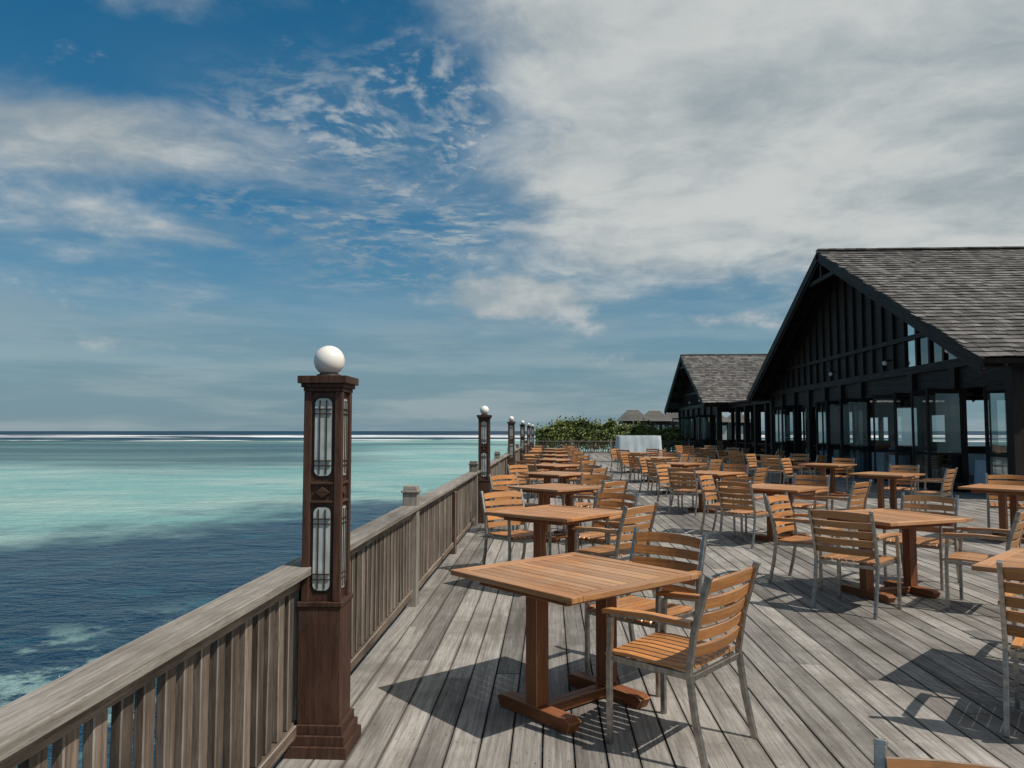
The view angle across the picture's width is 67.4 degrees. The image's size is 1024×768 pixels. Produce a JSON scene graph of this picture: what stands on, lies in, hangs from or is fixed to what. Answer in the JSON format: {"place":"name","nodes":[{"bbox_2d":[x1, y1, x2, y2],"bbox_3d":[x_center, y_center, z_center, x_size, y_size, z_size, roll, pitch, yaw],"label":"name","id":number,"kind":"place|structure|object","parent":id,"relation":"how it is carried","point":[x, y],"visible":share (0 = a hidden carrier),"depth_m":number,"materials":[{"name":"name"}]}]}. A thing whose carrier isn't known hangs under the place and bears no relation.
{"place":"outdoors","nodes":[
{"label":"outdoors","id":0,"kind":"place"},
{"bbox_2d":[0,431,984,767],"bbox_3d":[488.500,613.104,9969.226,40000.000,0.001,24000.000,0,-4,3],"label":"sea water","id":1,"kind":"structure","parent":0,"point":[110,541],"depth_m":29.79,"materials":[{"name":"liquid"}]},
{"bbox_2d":[616,410,650,426],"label":"overwater villa","id":2,"kind":"object","parent":1,"relation":"in","point":[629,416],"visible":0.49,"depth_m":80.65,"materials":[{"name":"grey wood"}]},
{"bbox_2d":[271,451,1023,767],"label":"wooden deck","id":3,"kind":"structure","parent":1,"relation":"in","point":[833,681],"depth_m":4.94,"materials":[{"name":"wood"}]},
{"bbox_2d":[0,440,531,767],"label":"wooden railing","id":4,"kind":"object","parent":3,"relation":"on","point":[223,669],"visible":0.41,"depth_m":2.96,"materials":[{"name":"wood"}]},
{"bbox_2d":[283,346,360,759],"bbox_3d":[-0.927,0.795,3.838,0.300,1.982,0.300,0,-4,3],"label":"lamp post","id":5,"kind":"object","parent":3,"relation":"on","point":[328,726],"visible":0.98,"depth_m":3.75,"materials":[{"name":"brown wood"}]},
{"bbox_2d":[477,406,493,522],"bbox_3d":[-0.472,1.362,13.110,0.300,1.982,0.300,0,-4,3],"label":"lamp post","id":6,"kind":"object","parent":3,"relation":"on","point":[484,417],"visible":0.94,"depth_m":13.03,"materials":[{"name":"brown wood"}]},
{"bbox_2d":[507,416,515,484],"bbox_3d":[-0.018,1.929,22.382,0.300,1.982,0.300,0,-4,3],"label":"lamp post","id":7,"kind":"object","parent":3,"relation":"on","point":[511,440],"visible":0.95,"depth_m":22.31,"materials":[{"name":"brown wood"}]},
{"bbox_2d":[488,473,538,531],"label":"patio armchair","id":8,"kind":"object","parent":3,"relation":"on","point":[500,488],"visible":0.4,"depth_m":11.77,"materials":[{"name":"wood"}]},
{"bbox_2d":[480,489,551,564],"bbox_3d":[0.042,1.621,8.376,0.580,0.892,0.615,2,-4,-35],"label":"patio armchair","id":9,"kind":"object","parent":3,"relation":"on","point":[525,535],"visible":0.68,"depth_m":8.44,"materials":[{"name":"wood"}]},
{"bbox_2d":[507,463,530,502],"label":"patio armchair","id":10,"kind":"object","parent":3,"relation":"on","point":[522,477],"visible":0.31,"depth_m":15.41,"materials":[{"name":"metal"}]},
{"bbox_2d":[520,420,525,464],"bbox_3d":[0.436,2.496,31.653,0.300,1.982,0.300,0,-4,3],"label":"lamp post","id":11,"kind":"object","parent":3,"relation":"on","point":[522,437],"visible":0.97,"depth_m":31.57,"materials":[{"name":"brown wood"}]},
{"bbox_2d":[526,423,530,453],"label":"lamp post","id":12,"kind":"object","parent":3,"relation":"on","point":[528,437],"visible":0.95,"depth_m":40.85,"materials":[{"name":"brown wood"}]},
{"bbox_2d":[531,424,533,447],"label":"lamp post","id":13,"kind":"object","parent":3,"relation":"on","point":[532,435],"visible":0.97,"depth_m":50.12,"materials":[{"name":"brown wood"}]},
{"bbox_2d":[516,460,550,499],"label":"patio armchair","id":14,"kind":"object","parent":3,"relation":"on","point":[531,468],"visible":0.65,"depth_m":17.49,"materials":[{"name":"metal"}]},
{"bbox_2d":[523,455,551,484],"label":"patio armchair","id":15,"kind":"object","parent":3,"relation":"on","point":[537,459],"visible":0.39,"depth_m":21.12,"materials":[{"name":"wood"}]},
{"bbox_2d":[527,463,579,497],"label":"patio table","id":16,"kind":"object","parent":3,"relation":"on","point":[554,466],"visible":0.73,"depth_m":17.97,"materials":[{"name":"brown wood"}]},
{"bbox_2d":[540,451,566,470],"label":"patio table","id":17,"kind":"object","parent":3,"relation":"on","point":[554,452],"visible":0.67,"depth_m":30.03,"materials":[{"name":"brown wood"}]},
{"bbox_2d":[536,458,572,483],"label":"patio table","id":18,"kind":"object","parent":3,"relation":"on","point":[553,460],"visible":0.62,"depth_m":21.61,"materials":[{"name":"brown wood"}]},
{"bbox_2d":[486,504,622,557],"bbox_3d":[0.449,1.650,7.651,1.000,0.759,1.000,-3,-5,41],"label":"patio table","id":19,"kind":"object","parent":3,"relation":"on","point":[540,517],"visible":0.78,"depth_m":7.46,"materials":[{"name":"brown wood"}]},
{"bbox_2d":[540,454,570,457],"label":"patio table","id":20,"kind":"object","parent":3,"relation":"on","point":[555,455],"visible":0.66,"depth_m":25.54,"materials":[{"name":"brown wood"}]},
{"bbox_2d":[520,471,592,504],"bbox_3d":[0.853,2.079,14.676,1.000,0.759,1.000,-3,-5,45],"label":"patio table","id":21,"kind":"object","parent":3,"relation":"on","point":[548,475],"visible":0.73,"depth_m":14.48,"materials":[{"name":"brown wood"}]},
{"bbox_2d":[508,483,605,542],"bbox_3d":[0.647,1.860,11.089,1.000,0.759,1.000,3,-5,-43],"label":"patio table","id":22,"kind":"object","parent":3,"relation":"on","point":[543,491],"visible":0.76,"depth_m":10.91,"materials":[{"name":"brown wood"}]},
{"bbox_2d":[558,453,583,470],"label":"patio armchair","id":23,"kind":"object","parent":3,"relation":"on","point":[573,457],"visible":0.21,"depth_m":22.65,"materials":[{"name":"wood"}]},
{"bbox_2d":[558,457,589,484],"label":"patio armchair","id":24,"kind":"object","parent":3,"relation":"on","point":[576,459],"visible":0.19,"depth_m":19.05,"materials":[{"name":"wood"}]},
{"bbox_2d":[450,552,698,734],"bbox_3d":[0.347,1.448,4.358,1.000,0.759,1.000,3,-5,-40],"label":"patio table","id":25,"kind":"object","parent":3,"relation":"on","point":[565,579],"visible":0.98,"depth_m":4.23,"materials":[{"name":"brown wood"}]},
{"bbox_2d":[561,460,595,495],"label":"patio armchair","id":26,"kind":"object","parent":3,"relation":"on","point":[586,462],"visible":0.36,"depth_m":17.60,"materials":[{"name":"metal"}]},
{"bbox_2d":[562,464,601,505],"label":"patio armchair","id":27,"kind":"object","parent":3,"relation":"on","point":[588,466],"visible":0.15,"depth_m":15.42,"materials":[{"name":"metal"}]},
{"bbox_2d":[565,467,607,502],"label":"patio armchair","id":28,"kind":"object","parent":3,"relation":"on","point":[593,470],"visible":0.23,"depth_m":14.01,"materials":[{"name":"metal"}]},
{"bbox_2d":[563,473,612,530],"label":"patio armchair","id":29,"kind":"object","parent":3,"relation":"on","point":[585,504],"visible":0.38,"depth_m":11.88,"materials":[{"name":"wood"}]},
{"bbox_2d":[570,479,628,544],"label":"patio armchair","id":30,"kind":"object","parent":3,"relation":"on","point":[613,483],"visible":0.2,"depth_m":10.43,"materials":[{"name":"wood"}]},
{"bbox_2d":[565,490,638,554],"bbox_3d":[0.958,1.611,8.203,0.580,0.892,0.615,-3,-5,45],"label":"patio armchair","id":31,"kind":"object","parent":3,"relation":"on","point":[593,538],"visible":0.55,"depth_m":8.29,"materials":[{"name":"wood"}]},
{"bbox_2d":[572,502,658,597],"bbox_3d":[0.967,1.546,7.144,0.615,0.892,0.580,-3,-5,41],"label":"patio armchair","id":32,"kind":"object","parent":3,"relation":"on","point":[618,549],"visible":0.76,"depth_m":7.00,"materials":[{"name":"wood"}]},
{"bbox_2d":[609,448,621,471],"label":"patio armchair","id":33,"kind":"object","parent":3,"relation":"on","point":[613,454],"visible":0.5,"depth_m":29.29,"materials":[{"name":"wood"}]},
{"bbox_2d":[535,414,709,451],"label":"hedge","id":34,"kind":"object","parent":3,"relation":"on","point":[581,430],"visible":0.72,"depth_m":54.91,"materials":[{"name":"green plant"}]},
{"bbox_2d":[616,449,636,472],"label":"patio armchair","id":35,"kind":"object","parent":3,"relation":"on","point":[618,455],"visible":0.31,"depth_m":28.11,"materials":[{"name":"wood"}]},
{"bbox_2d":[619,452,643,480],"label":"patio armchair","id":36,"kind":"object","parent":3,"relation":"on","point":[624,454],"visible":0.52,"depth_m":24.07,"materials":[{"name":"wood"}]},
{"bbox_2d":[535,439,728,452],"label":"wooden railing","id":37,"kind":"object","parent":3,"relation":"on","point":[689,441],"visible":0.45,"depth_m":51.58,"materials":[{"name":"wood"}]},
{"bbox_2d":[614,435,661,459],"bbox_3d":[6.350,3.238,38.611,2.326,1.290,1.107,0,-4,3],"label":"buffet counter","id":38,"kind":"object","parent":3,"relation":"on","point":[636,443],"visible":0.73,"depth_m":38.12,"materials":[{"name":"fabric"}]},
{"bbox_2d":[627,453,653,483],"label":"patio armchair","id":39,"kind":"object","parent":3,"relation":"on","point":[630,459],"visible":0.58,"depth_m":22.88,"materials":[{"name":"wood"}]},
{"bbox_2d":[627,452,656,472],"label":"patio table","id":40,"kind":"object","parent":3,"relation":"on","point":[646,453],"visible":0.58,"depth_m":28.57,"materials":[{"name":"brown wood"}]},
{"bbox_2d":[585,527,707,696],"bbox_3d":[0.852,1.408,4.887,0.580,0.892,0.615,-3,-5,44],"label":"patio armchair","id":41,"kind":"object","parent":3,"relation":"on","point":[628,601],"visible":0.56,"depth_m":4.94,"materials":[{"name":"wood"}]},
{"bbox_2d":[637,456,668,492],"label":"patio armchair","id":42,"kind":"object","parent":3,"relation":"on","point":[643,466],"visible":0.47,"depth_m":19.63,"materials":[{"name":"wood"}]},
{"bbox_2d":[645,449,666,472],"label":"patio armchair","id":43,"kind":"object","parent":3,"relation":"on","point":[659,453],"visible":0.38,"depth_m":27.92,"materials":[{"name":"wood"}]},
{"bbox_2d":[637,456,677,482],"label":"patio table","id":44,"kind":"object","parent":3,"relation":"on","point":[661,458],"visible":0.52,"depth_m":23.26,"materials":[{"name":"brown wood"}]},
{"bbox_2d":[646,458,677,496],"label":"patio armchair","id":45,"kind":"object","parent":3,"relation":"on","point":[651,470],"visible":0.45,"depth_m":18.51,"materials":[{"name":"metal"}]},
{"bbox_2d":[655,452,679,472],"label":"patio armchair","id":46,"kind":"object","parent":3,"relation":"on","point":[669,454],"visible":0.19,"depth_m":24.23,"materials":[{"name":"wood"}]},
{"bbox_2d":[654,463,693,509],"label":"patio armchair","id":47,"kind":"object","parent":3,"relation":"on","point":[661,476],"visible":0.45,"depth_m":15.47,"materials":[{"name":"metal"}]},
{"bbox_2d":[666,453,689,467],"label":"patio armchair","id":48,"kind":"object","parent":3,"relation":"on","point":[684,458],"visible":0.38,"depth_m":22.79,"materials":[{"name":"wood"}]},
{"bbox_2d":[602,560,760,767],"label":"patio armchair","id":49,"kind":"object","parent":3,"relation":"on","point":[662,652],"visible":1,"depth_m":3.77,"materials":[{"name":"wood"}]},
{"bbox_2d":[661,462,706,494],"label":"patio table","id":50,"kind":"object","parent":3,"relation":"on","point":[680,464],"visible":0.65,"depth_m":18.95,"materials":[{"name":"brown wood"}]},
{"bbox_2d":[667,466,708,515],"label":"patio armchair","id":51,"kind":"object","parent":3,"relation":"on","point":[691,487],"visible":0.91,"depth_m":14.22,"materials":[{"name":"wood"}]},
{"bbox_2d":[682,446,699,460],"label":"patio armchair","id":52,"kind":"object","parent":3,"relation":"on","point":[688,451],"visible":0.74,"depth_m":34.80,"materials":[{"name":"wood"}]},
{"bbox_2d":[679,456,708,484],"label":"patio armchair","id":53,"kind":"object","parent":3,"relation":"on","point":[698,458],"visible":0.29,"depth_m":19.82,"materials":[{"name":"wood"}]},
{"bbox_2d":[692,447,711,466],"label":"patio armchair","id":54,"kind":"object","parent":3,"relation":"on","point":[698,453],"visible":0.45,"depth_m":31.20,"materials":[{"name":"wood"}]},
{"bbox_2d":[690,458,722,495],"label":"patio armchair","id":55,"kind":"object","parent":3,"relation":"on","point":[715,466],"visible":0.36,"depth_m":18.39,"materials":[{"name":"wood"}]},
{"bbox_2d":[675,470,745,512],"bbox_3d":[3.839,2.095,14.930,1.000,0.759,1.000,3,-5,-43],"label":"patio table","id":56,"kind":"object","parent":3,"relation":"on","point":[717,474],"visible":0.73,"depth_m":14.73,"materials":[{"name":"brown wood"}]},
{"bbox_2d":[701,448,721,470],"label":"patio armchair","id":57,"kind":"object","parent":3,"relation":"on","point":[709,455],"visible":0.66,"depth_m":29.82,"materials":[{"name":"wood"}]},
{"bbox_2d":[696,473,747,536],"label":"patio armchair","id":58,"kind":"object","parent":3,"relation":"on","point":[706,490],"visible":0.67,"depth_m":11.61,"materials":[{"name":"wood"}]},
{"bbox_2d":[708,451,738,469],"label":"patio table","id":59,"kind":"object","parent":3,"relation":"on","point":[723,459],"visible":0.34,"depth_m":30.30,"materials":[{"name":"brown wood"}]},
{"bbox_2d":[716,450,739,471],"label":"patio armchair","id":60,"kind":"object","parent":3,"relation":"on","point":[722,455],"visible":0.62,"depth_m":26.70,"materials":[{"name":"wood"}]},
{"bbox_2d":[711,463,748,509],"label":"patio armchair","id":61,"kind":"object","parent":3,"relation":"on","point":[736,470],"visible":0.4,"depth_m":15.69,"materials":[{"name":"metal"}]},
{"bbox_2d":[728,451,751,476],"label":"patio armchair","id":62,"kind":"object","parent":3,"relation":"on","point":[739,460],"visible":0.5,"depth_m":25.34,"materials":[{"name":"wood"}]},
{"bbox_2d":[715,479,775,548],"bbox_3d":[3.205,1.752,10.515,0.615,0.892,0.580,3,-4,-38],"label":"patio armchair","id":63,"kind":"object","parent":3,"relation":"on","point":[746,510],"visible":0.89,"depth_m":10.38,"materials":[{"name":"wood"}]},
{"bbox_2d":[727,466,768,510],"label":"patio armchair","id":64,"kind":"object","parent":3,"relation":"on","point":[753,478],"visible":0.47,"depth_m":14.21,"materials":[{"name":"wood"}]},
{"bbox_2d":[735,454,765,476],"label":"patio table","id":65,"kind":"object","parent":3,"relation":"on","point":[757,455],"visible":0.38,"depth_m":25.85,"materials":[{"name":"brown wood"}]},
{"bbox_2d":[745,453,772,482],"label":"patio armchair","id":66,"kind":"object","parent":3,"relation":"on","point":[754,461],"visible":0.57,"depth_m":22.82,"materials":[{"name":"wood"}]},
{"bbox_2d":[760,451,784,477],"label":"patio armchair","id":67,"kind":"object","parent":3,"relation":"on","point":[779,453],"visible":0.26,"depth_m":25.35,"materials":[{"name":"metal"}]},
{"bbox_2d":[760,455,788,484],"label":"patio armchair","id":68,"kind":"object","parent":3,"relation":"on","point":[774,462],"visible":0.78,"depth_m":21.46,"materials":[{"name":"wood"}]},
{"bbox_2d":[730,483,827,541],"bbox_3d":[3.848,1.856,11.033,1.000,0.759,1.000,-3,-5,45],"label":"patio table","id":69,"kind":"object","parent":3,"relation":"on","point":[772,489],"visible":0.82,"depth_m":10.87,"materials":[{"name":"brown wood"}]},
{"bbox_2d":[766,458,810,484],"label":"patio table","id":70,"kind":"object","parent":3,"relation":"on","point":[792,461],"visible":0.51,"depth_m":21.94,"materials":[{"name":"brown wood"}]},
{"bbox_2d":[779,457,811,485],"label":"patio armchair","id":71,"kind":"object","parent":3,"relation":"on","point":[787,467],"visible":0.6,"depth_m":19.12,"materials":[{"name":"wood"}]},
{"bbox_2d":[784,453,808,470],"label":"patio armchair","id":72,"kind":"object","parent":3,"relation":"on","point":[807,457],"visible":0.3,"depth_m":22.81,"materials":[{"name":"wood"}]},
{"bbox_2d":[763,492,841,589],"bbox_3d":[2.996,1.592,7.894,0.615,0.892,0.580,-3,-5,41],"label":"patio armchair","id":73,"kind":"object","parent":3,"relation":"on","point":[796,538],"visible":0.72,"depth_m":7.88,"materials":[{"name":"wood"}]},
{"bbox_2d":[779,473,829,526],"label":"patio armchair","id":74,"kind":"object","parent":3,"relation":"on","point":[822,492],"visible":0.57,"depth_m":11.72,"materials":[{"name":"wood"}]},
{"bbox_2d":[798,455,826,485],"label":"patio armchair","id":75,"kind":"object","parent":3,"relation":"on","point":[814,471],"visible":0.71,"depth_m":21.46,"materials":[{"name":"wood"}]},
{"bbox_2d":[798,463,856,495],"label":"patio table","id":76,"kind":"object","parent":3,"relation":"on","point":[823,466],"visible":0.84,"depth_m":18.43,"materials":[{"name":"brown wood"}]},
{"bbox_2d":[825,457,854,493],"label":"patio armchair","id":77,"kind":"object","parent":3,"relation":"on","point":[846,476],"visible":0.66,"depth_m":19.16,"materials":[{"name":"wood"}]},
{"bbox_2d":[812,480,872,548],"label":"patio armchair","id":78,"kind":"object","parent":3,"relation":"on","point":[833,497],"visible":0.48,"depth_m":10.27,"materials":[{"name":"wood"}]},
{"bbox_2d":[807,506,901,618],"bbox_3d":[3.004,1.521,6.731,0.615,0.892,0.580,3,-5,-43],"label":"patio armchair","id":79,"kind":"object","parent":3,"relation":"on","point":[838,553],"visible":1,"depth_m":6.61,"materials":[{"name":"wood"}]},
{"bbox_2d":[848,471,924,509],"bbox_3d":[7.070,2.067,14.473,1.000,0.759,1.000,3,-5,-41],"label":"patio table","id":80,"kind":"object","parent":3,"relation":"on","point":[882,476],"visible":0.81,"depth_m":14.30,"materials":[{"name":"brown wood"}]},
{"bbox_2d":[826,508,972,603],"bbox_3d":[3.575,1.628,7.298,1.000,0.759,1.000,1,-4,-21],"label":"patio table","id":81,"kind":"object","parent":3,"relation":"on","point":[908,523],"visible":0.75,"depth_m":7.21,"materials":[{"name":"brown wood"}]},
{"bbox_2d":[884,464,920,510],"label":"patio armchair","id":82,"kind":"object","parent":3,"relation":"on","point":[907,489],"visible":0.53,"depth_m":15.14,"materials":[{"name":"metal"}]},
{"bbox_2d":[883,492,958,589],"bbox_3d":[4.208,1.592,7.896,0.615,0.892,0.580,3,-5,-43],"label":"patio armchair","id":83,"kind":"object","parent":3,"relation":"on","point":[931,543],"visible":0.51,"depth_m":7.92,"materials":[{"name":"wood"}]},
{"bbox_2d":[912,468,957,512],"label":"patio armchair","id":84,"kind":"object","parent":3,"relation":"on","point":[942,481],"visible":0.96,"depth_m":13.79,"materials":[{"name":"wood"}]},
{"bbox_2d":[873,738,1001,767],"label":"patio armchair","id":85,"kind":"object","parent":3,"relation":"on","point":[882,759],"visible":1,"depth_m":1.61,"materials":[{"name":"wood"}]},
{"bbox_2d":[941,511,1023,610],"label":"patio armchair","id":86,"kind":"object","parent":3,"relation":"on","point":[960,555],"visible":0.77,"depth_m":6.67,"materials":[{"name":"wood"}]},
{"bbox_2d":[958,484,1023,543],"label":"patio table","id":87,"kind":"object","parent":3,"relation":"on","point":[1013,492],"visible":0.87,"depth_m":10.79,"materials":[{"name":"brown wood"}]},
{"bbox_2d":[971,548,1023,581],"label":"patio table","id":88,"kind":"object","parent":3,"relation":"on","point":[1013,557],"visible":0.73,"depth_m":4.72,"materials":[{"name":"brown wood"}]},
{"bbox_2d":[985,473,1023,533],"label":"patio armchair","id":89,"kind":"object","parent":3,"relation":"on","point":[995,504],"visible":0.56,"depth_m":11.89,"materials":[{"name":"wood"}]},
{"bbox_2d":[996,560,1023,736],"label":"patio armchair","id":90,"kind":"object","parent":3,"relation":"on","point":[1008,591],"visible":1,"depth_m":3.94,"materials":[{"name":"wood"}]},
{"bbox_2d":[645,410,671,450],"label":"overwater villa","id":91,"kind":"object","parent":1,"relation":"in","point":[659,418],"visible":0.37,"depth_m":83.17,"materials":[{"name":"grey wood"}]},
{"bbox_2d":[666,413,691,427],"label":"overwater villa","id":92,"kind":"object","parent":1,"relation":"in","point":[672,415],"visible":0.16,"depth_m":86.58,"materials":[{"name":"grey wood"}]},
{"bbox_2d":[708,415,730,439],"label":"overwater villa","id":93,"kind":"object","parent":1,"relation":"in","point":[725,420],"visible":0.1,"depth_m":91.58,"materials":[{"name":"grey wood"}]},
{"bbox_2d":[727,413,750,439],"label":"overwater villa","id":94,"kind":"object","parent":1,"relation":"in","point":[742,427],"visible":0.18,"depth_m":96.53,"materials":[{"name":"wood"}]},
{"bbox_2d":[0,0,1023,430],"label":"sky","id":95,"kind":"structure","parent":0,"point":[529,211],"materials":[{"name":"blue"}]},
{"bbox_3d":[21.842,6.306,36.661,15.980,4.988,48.000,0,-4,3],"label":"building platform","id":96,"kind":"object","parent":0,"visible":0},
{"bbox_2d":[727,400,838,459],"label":"covered walkway","id":97,"kind":"structure","parent":96,"relation":"on","point":[737,405],"depth_m":39.69,"materials":[{"name":"wood"}]},
{"bbox_2d":[664,354,945,455],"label":"timber pavilion","id":98,"kind":"structure","parent":96,"relation":"on","point":[704,387],"depth_m":49.59,"materials":[{"name":"black wood"}]},
{"bbox_2d":[746,246,1023,500],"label":"timber restaurant","id":99,"kind":"structure","parent":96,"relation":"on","point":[907,331],"depth_m":23.77,"materials":[{"name":"black wood"}]},
{"bbox_2d":[834,450,859,468],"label":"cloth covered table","id":100,"kind":"object","parent":99,"relation":"on","point":[836,453],"visible":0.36,"depth_m":31.04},
{"bbox_2d":[872,452,891,471],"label":"cloth covered table","id":101,"kind":"object","parent":99,"relation":"on","point":[880,461],"visible":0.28,"depth_m":27.69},
{"bbox_2d":[888,455,937,478],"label":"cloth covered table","id":102,"kind":"object","parent":99,"relation":"on","point":[891,459],"visible":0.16,"depth_m":23.88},
{"bbox_2d":[924,454,942,478],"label":"patio armchair","id":103,"kind":"object","parent":99,"relation":"on","point":[938,461],"visible":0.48,"depth_m":23.25,"materials":[{"name":"wood"}]},
{"bbox_2d":[936,455,951,473],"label":"patio armchair","id":104,"kind":"object","parent":99,"relation":"on","point":[949,460],"visible":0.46,"depth_m":24.49,"materials":[{"name":"metal"}]},
{"bbox_2d":[968,453,985,474],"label":"cloth covered table","id":105,"kind":"object","parent":99,"relation":"on","point":[972,457],"visible":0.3,"depth_m":26.32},
{"bbox_2d":[974,460,985,483],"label":"cloth covered table","id":106,"kind":"object","parent":99,"relation":"on","point":[980,472],"visible":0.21,"depth_m":20.42,"materials":[{"name":"fabric"}]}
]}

